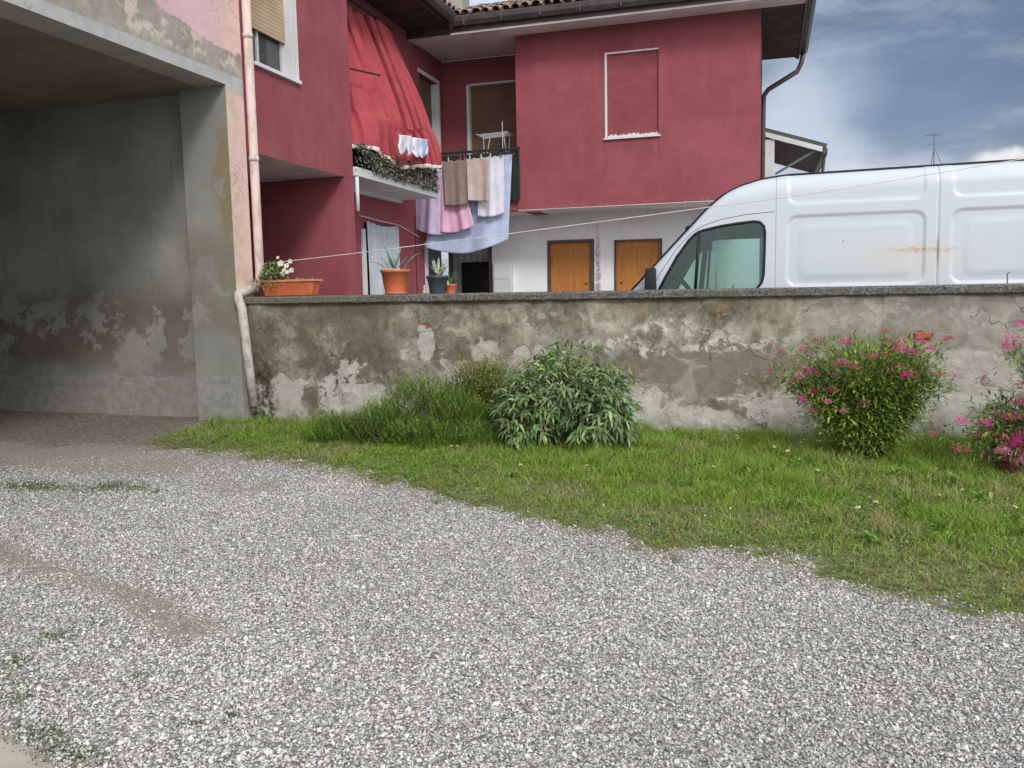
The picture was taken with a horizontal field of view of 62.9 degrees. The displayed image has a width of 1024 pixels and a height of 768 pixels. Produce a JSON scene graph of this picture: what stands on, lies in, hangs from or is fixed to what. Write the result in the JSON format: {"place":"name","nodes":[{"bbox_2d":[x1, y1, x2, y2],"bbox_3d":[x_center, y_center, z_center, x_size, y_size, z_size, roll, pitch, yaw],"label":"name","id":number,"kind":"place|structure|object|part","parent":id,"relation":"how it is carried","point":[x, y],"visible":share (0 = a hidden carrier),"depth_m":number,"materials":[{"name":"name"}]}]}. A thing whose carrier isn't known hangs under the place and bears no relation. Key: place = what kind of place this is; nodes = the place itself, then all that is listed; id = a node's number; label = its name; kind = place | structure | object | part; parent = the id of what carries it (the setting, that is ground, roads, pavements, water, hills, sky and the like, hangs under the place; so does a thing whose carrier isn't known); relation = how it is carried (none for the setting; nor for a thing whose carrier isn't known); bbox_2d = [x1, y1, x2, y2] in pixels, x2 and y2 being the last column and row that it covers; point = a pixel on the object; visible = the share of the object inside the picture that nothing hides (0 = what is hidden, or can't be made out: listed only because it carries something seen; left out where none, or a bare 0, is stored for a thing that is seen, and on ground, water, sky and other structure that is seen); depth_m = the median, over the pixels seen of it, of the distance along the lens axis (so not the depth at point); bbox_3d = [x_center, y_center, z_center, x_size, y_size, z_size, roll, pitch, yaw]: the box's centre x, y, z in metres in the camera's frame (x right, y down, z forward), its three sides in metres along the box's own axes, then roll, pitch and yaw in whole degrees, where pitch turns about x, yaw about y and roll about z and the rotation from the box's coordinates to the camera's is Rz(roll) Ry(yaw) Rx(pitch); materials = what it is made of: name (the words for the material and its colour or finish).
{"place":"outdoors","nodes":[
{"label":"outdoors","id":0,"kind":"place"},
{"bbox_2d":[0,0,263,421],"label":"gateway building","id":1,"kind":"structure","parent":0,"point":[127,286],"depth_m":9.78,"materials":[{"name":"grey concrete"}]},
{"bbox_2d":[0,411,1023,767],"bbox_3d":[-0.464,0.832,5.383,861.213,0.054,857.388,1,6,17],"label":"ground","id":2,"kind":"structure","parent":0,"point":[38,447],"depth_m":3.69,"materials":[{"name":"grey gravel"}]},
{"bbox_2d":[0,478,239,767],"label":"moss","id":3,"kind":"object","parent":2,"relation":"on","point":[14,656],"visible":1,"depth_m":3.01,"materials":[{"name":"green plant"}]},
{"bbox_2d":[0,412,261,450],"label":"leaf litter","id":4,"kind":"object","parent":2,"relation":"on","point":[103,432],"visible":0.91,"depth_m":9.01,"materials":[{"name":"brown plant"}]},
{"bbox_2d":[205,418,216,423],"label":"lawn weed","id":5,"kind":"object","parent":2,"relation":"on","point":[212,419],"visible":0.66,"depth_m":9.25,"materials":[{"name":"green plant"}]},
{"bbox_2d":[303,368,501,449],"bbox_3d":[-1.060,0.226,7.880,1.915,0.707,1.213,-2,6,-6],"label":"rosemary bush","id":6,"kind":"object","parent":2,"relation":"on","point":[394,424],"visible":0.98,"depth_m":7.90,"materials":[{"name":"green plant"}]},
{"bbox_2d":[403,470,413,477],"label":"lawn weed","id":7,"kind":"object","parent":2,"relation":"on","point":[407,473],"visible":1,"depth_m":6.33,"materials":[{"name":"green plant"}]},
{"bbox_2d":[426,351,525,431],"bbox_3d":[-0.348,0.085,8.244,1.163,0.877,0.698,1,6,17],"label":"box bush","id":8,"kind":"object","parent":2,"relation":"on","point":[485,378],"visible":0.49,"depth_m":8.18,"materials":[{"name":"green plant"}]},
{"bbox_2d":[493,262,513,292],"bbox_3d":[-0.165,-1.456,17.079,0.390,2.030,0.151,1,6,17],"label":"utility cabinet","id":9,"kind":"object","parent":2,"relation":"on","point":[503,277],"visible":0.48,"depth_m":16.93,"materials":[{"name":"white metal"}]},
{"bbox_3d":[-0.201,-2.284,16.922,0.350,0.310,0.011,1,6,17],"label":"door","id":10,"kind":"part","parent":9,"relation":"part of","materials":[{"name":"white metal"}]},
{"bbox_3d":[-0.183,-1.327,17.026,0.350,1.585,0.011,1,6,17],"label":"door","id":11,"kind":"part","parent":9,"relation":"part of","materials":[{"name":"white metal"}]},
{"bbox_2d":[504,468,519,475],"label":"lawn weed","id":12,"kind":"object","parent":2,"relation":"on","point":[510,473],"visible":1,"depth_m":6.29,"materials":[{"name":"green plant"}]},
{"bbox_2d":[238,0,815,296],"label":"red house","id":13,"kind":"structure","parent":2,"relation":"on","point":[603,110],"depth_m":14.79,"materials":[{"name":"red paint"}]},
{"bbox_2d":[252,0,301,84],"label":"window","id":14,"kind":"structure","parent":13,"relation":"in","point":[277,58],"depth_m":10.38,"materials":[{"name":"white glass"}]},
{"bbox_2d":[364,224,369,294],"bbox_3d":[-2.459,-1.435,14.543,0.050,2.620,1.150,1,6,17],"label":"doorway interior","id":15,"kind":"structure","parent":13,"relation":"in","point":[365,225],"depth_m":14.36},
{"bbox_2d":[359,215,418,294],"bbox_3d":[-2.071,-1.523,14.836,0.068,2.697,2.452,1,6,17],"label":"door curtain","id":16,"kind":"object","parent":13,"relation":"hanging from","point":[377,235],"depth_m":14.21,"materials":[{"name":"fabric"}]},
{"bbox_2d":[347,0,441,169],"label":"balcony drape","id":17,"kind":"object","parent":13,"relation":"hanging from","point":[387,106],"visible":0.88,"depth_m":13.18,"materials":[{"name":"fabric"}]},
{"bbox_2d":[353,142,441,192],"bbox_3d":[-1.758,-3.390,13.327,0.307,0.489,3.113,1,6,17],"label":"ivy screen","id":18,"kind":"object","parent":13,"relation":"attached to","point":[426,174],"visible":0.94,"depth_m":13.12,"materials":[{"name":"green plant"}]},
{"bbox_2d":[398,135,411,155],"bbox_3d":[-1.649,-3.678,12.873,0.061,0.351,0.518,1,6,17],"label":"laundry","id":19,"kind":"object","parent":13,"relation":"attached to","point":[402,146],"visible":1,"depth_m":12.87,"materials":[{"name":"fabric"}]},
{"bbox_2d":[407,137,420,157],"bbox_3d":[-1.543,-3.741,13.221,0.062,0.378,0.665,1,6,17],"label":"laundry","id":20,"kind":"object","parent":13,"relation":"attached to","point":[415,148],"visible":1,"depth_m":13.22,"materials":[{"name":"fabric"}]},
{"bbox_2d":[419,139,427,157],"bbox_3d":[-1.442,-3.815,13.552,0.061,0.352,0.428,1,6,17],"label":"laundry","id":21,"kind":"object","parent":13,"relation":"attached to","point":[423,143],"visible":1,"depth_m":13.55,"materials":[{"name":"white fabric"}]},
{"bbox_2d":[418,68,440,149],"bbox_3d":[-1.684,-4.801,16.457,0.196,2.470,1.070,1,6,17],"label":"balcony door","id":22,"kind":"structure","parent":13,"relation":"in","point":[429,94],"depth_m":16.77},
{"bbox_2d":[442,149,516,162],"bbox_3d":[-0.815,-4.239,15.600,1.830,0.214,0.369,1,6,17],"label":"clothesline","id":23,"kind":"object","parent":13,"relation":"attached to","point":[512,153],"visible":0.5,"depth_m":15.31,"materials":[{"name":"plastic"}]},
{"bbox_2d":[416,163,445,234],"bbox_3d":[-1.585,-3.468,15.699,0.663,1.340,0.130,1,6,17],"label":"bed sheet","id":24,"kind":"object","parent":23,"relation":"hanging from","point":[428,216],"visible":0.54,"depth_m":15.71,"materials":[{"name":"pink fabric"}]},
{"bbox_2d":[443,159,466,205],"bbox_3d":[-1.060,-3.723,15.454,0.480,0.840,0.090,1,6,17],"label":"brown towel","id":25,"kind":"object","parent":23,"relation":"hanging from","point":[455,180],"visible":1,"depth_m":15.47,"materials":[{"name":"fabric"}]},
{"bbox_2d":[441,173,473,232],"bbox_3d":[-1.026,-3.477,15.562,0.652,1.296,0.114,1,6,17],"label":"pink towel","id":26,"kind":"object","parent":23,"relation":"hanging from","point":[457,218],"visible":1,"depth_m":15.64,"materials":[{"name":"fabric"}]},
{"bbox_2d":[425,155,511,252],"bbox_3d":[-0.814,-3.338,15.652,1.733,1.758,0.108,0,6,14],"label":"bed sheet","id":27,"kind":"object","parent":23,"relation":"hanging from","point":[498,225],"visible":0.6,"depth_m":15.61,"materials":[{"name":"blue fabric"}]},
{"bbox_2d":[466,156,488,200],"bbox_3d":[-0.628,-3.746,15.307,0.450,0.821,0.102,1,6,17],"label":"beige towel","id":28,"kind":"object","parent":23,"relation":"hanging from","point":[477,179],"visible":1,"depth_m":15.33,"materials":[{"name":"fabric"}]},
{"bbox_2d":[478,155,504,216],"bbox_3d":[-0.401,-3.629,15.356,0.521,1.112,0.104,1,6,17],"label":"pillowcase","id":29,"kind":"object","parent":23,"relation":"hanging from","point":[494,205],"visible":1,"depth_m":15.35,"materials":[{"name":"fabric"}]},
{"bbox_2d":[466,80,516,154],"bbox_3d":[-0.343,-4.843,16.890,1.130,2.410,0.142,1,6,17],"label":"balcony door","id":30,"kind":"structure","parent":13,"relation":"in","point":[489,104],"depth_m":16.88,"materials":[{"name":"brown wood"}]},
{"bbox_2d":[476,122,513,152],"bbox_3d":[-0.308,-4.231,16.117,0.616,1.483,0.506,1,6,17],"label":"table","id":31,"kind":"object","parent":13,"relation":"on","point":[496,134],"visible":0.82,"depth_m":15.99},
{"bbox_2d":[547,239,594,291],"bbox_3d":[1.198,-1.656,16.775,0.950,2.440,0.140,1,6,17],"label":"door","id":32,"kind":"structure","parent":13,"relation":"in","point":[570,263],"depth_m":16.71,"materials":[{"name":"orange wood"}]},
{"bbox_2d":[604,48,660,139],"bbox_3d":[2.132,-5.132,14.838,1.010,1.512,0.130,1,6,17],"label":"window","id":33,"kind":"structure","parent":13,"relation":"in","point":[631,76],"depth_m":14.87,"materials":[{"name":"red plastic"}]},
{"bbox_2d":[614,238,661,289],"bbox_3d":[2.481,-1.618,16.389,0.930,2.400,0.140,1,6,17],"label":"door","id":34,"kind":"structure","parent":13,"relation":"in","point":[632,257],"depth_m":16.34,"materials":[{"name":"orange wood"}]},
{"bbox_2d":[487,338,646,449],"bbox_3d":[0.482,0.109,7.551,1.453,1.022,0.950,1,6,17],"label":"sage bush","id":35,"kind":"object","parent":2,"relation":"on","point":[576,408],"visible":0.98,"depth_m":7.39,"materials":[{"name":"green plant"}]},
{"bbox_2d":[150,409,1023,630],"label":"lawn grass","id":36,"kind":"structure","parent":2,"relation":"on","point":[767,441],"depth_m":5.92,"materials":[{"name":"green plant"}]},
{"bbox_2d":[243,283,1023,438],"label":"garden wall","id":37,"kind":"structure","parent":2,"relation":"on","point":[694,358],"depth_m":8.25,"materials":[{"name":"concrete"}]},
{"bbox_2d":[251,256,322,296],"bbox_3d":[-2.573,-1.216,9.412,0.840,0.454,0.486,1,6,17],"label":"planter box","id":38,"kind":"object","parent":37,"relation":"on","point":[271,285],"visible":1,"depth_m":9.37,"materials":[{"name":"ceramic"}]},
{"bbox_2d":[374,241,418,293],"bbox_3d":[-1.253,-1.263,9.022,0.362,0.588,0.482,-6,8,-37],"label":"potted agave","id":39,"kind":"object","parent":37,"relation":"on","point":[395,280],"visible":0.96,"depth_m":8.99,"materials":[{"name":"ceramic"}]},
{"bbox_2d":[426,257,448,293],"bbox_3d":[-0.776,-1.166,8.936,0.286,0.398,0.240,1,6,17],"label":"potted agave","id":40,"kind":"object","parent":37,"relation":"on","point":[437,283],"visible":1,"depth_m":8.88,"materials":[{"name":"grey ceramic"}]},
{"bbox_2d":[446,272,459,292],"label":"potted plant","id":41,"kind":"object","parent":37,"relation":"on","point":[450,287],"visible":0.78,"depth_m":8.98,"materials":[{"name":"green plant"}]},
{"bbox_2d":[696,459,711,465],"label":"lawn weed","id":42,"kind":"object","parent":2,"relation":"on","point":[704,462],"visible":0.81,"depth_m":6.55,"materials":[{"name":"green plant"}]},
{"bbox_2d":[746,467,759,475],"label":"lawn weed","id":43,"kind":"object","parent":2,"relation":"on","point":[748,471],"visible":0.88,"depth_m":6.14,"materials":[{"name":"green plant"}]},
{"bbox_2d":[779,499,802,508],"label":"lawn weed","id":44,"kind":"object","parent":2,"relation":"on","point":[786,504],"visible":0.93,"depth_m":5.21,"materials":[{"name":"green plant"}]},
{"bbox_2d":[786,457,800,466],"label":"lawn weed","id":45,"kind":"object","parent":2,"relation":"on","point":[799,461],"visible":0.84,"depth_m":6.48,"materials":[{"name":"green plant"}]},
{"bbox_2d":[765,128,827,176],"bbox_3d":[6.839,-3.468,20.640,1.440,4.997,4.030,1,6,17],"label":"neighbour porch","id":46,"kind":"object","parent":2,"relation":"on","point":[787,150],"visible":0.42,"depth_m":18.75,"materials":[{"name":"white metal"}]},
{"bbox_2d":[630,159,1023,289],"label":"parked van","id":47,"kind":"object","parent":2,"relation":"on","point":[964,226],"visible":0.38,"depth_m":8.51,"materials":[{"name":"white paint"}]},
{"bbox_3d":[2.673,-1.549,10.798,1.165,0.790,0.043,1,6,17],"label":"window","id":48,"kind":"part","parent":47,"relation":"part of","materials":[{"name":"glass"}]},
{"bbox_3d":[2.123,-1.343,8.989,1.165,0.790,0.043,1,6,17],"label":"window","id":49,"kind":"part","parent":47,"relation":"part of","materials":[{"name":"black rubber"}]},
{"bbox_2d":[833,458,848,465],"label":"lawn weed","id":50,"kind":"object","parent":2,"relation":"on","point":[842,460],"visible":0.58,"depth_m":6.47,"materials":[{"name":"green plant"}]},
{"bbox_2d":[761,328,963,460],"bbox_3d":[2.818,0.084,6.830,1.530,1.127,1.007,1,6,17],"label":"spirea bush","id":51,"kind":"object","parent":2,"relation":"on","point":[872,416],"visible":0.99,"depth_m":6.64,"materials":[{"name":"green plant"}]},
{"bbox_2d":[854,527,881,542],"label":"lawn weed","id":52,"kind":"object","parent":2,"relation":"on","point":[868,536],"visible":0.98,"depth_m":4.51,"materials":[{"name":"green plant"}]},
{"bbox_2d":[887,467,906,476],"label":"lawn weed","id":53,"kind":"object","parent":2,"relation":"on","point":[894,472],"visible":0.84,"depth_m":6.04,"materials":[{"name":"green plant"}]},
{"bbox_2d":[896,474,915,507],"bbox_3d":[2.436,0.663,5.192,0.154,0.232,0.141,-6,8,-39],"label":"lawn weed","id":54,"kind":"object","parent":2,"relation":"on","point":[908,498],"visible":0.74,"depth_m":5.19,"materials":[{"name":"green plant"}]},
{"bbox_2d":[927,519,966,535],"bbox_3d":[2.398,0.791,4.625,0.205,0.086,0.136,0,6,10],"label":"lawn weed","id":55,"kind":"object","parent":2,"relation":"on","point":[942,525],"visible":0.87,"depth_m":4.62,"materials":[{"name":"green plant"}]},
{"bbox_2d":[946,471,965,483],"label":"lawn weed","id":56,"kind":"object","parent":2,"relation":"on","point":[955,478],"visible":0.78,"depth_m":5.79,"materials":[{"name":"green plant"}]},
{"bbox_2d":[921,318,1023,476],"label":"spirea bush","id":57,"kind":"object","parent":2,"relation":"on","point":[1006,433],"visible":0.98,"depth_m":6.13,"materials":[{"name":"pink plant"}]},
{"bbox_2d":[965,490,993,501],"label":"lawn weed","id":58,"kind":"object","parent":2,"relation":"on","point":[979,496],"visible":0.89,"depth_m":5.31,"materials":[{"name":"green plant"}]},
{"bbox_2d":[998,511,1022,523],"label":"lawn weed","id":59,"kind":"object","parent":2,"relation":"on","point":[1011,517],"visible":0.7,"depth_m":4.79,"materials":[{"name":"green plant"}]},
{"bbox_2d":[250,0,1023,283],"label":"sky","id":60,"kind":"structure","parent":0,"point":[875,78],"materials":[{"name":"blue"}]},
{"bbox_2d":[262,158,1023,264],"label":"washing line","id":61,"kind":"object","parent":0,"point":[671,212],"visible":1,"depth_m":8.21,"materials":[{"name":"fabric"}]},
{"bbox_2d":[924,132,942,163],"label":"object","id":62,"kind":"structure","parent":0,"point":[933,154],"depth_m":41.66,"materials":[{"name":"metal"}]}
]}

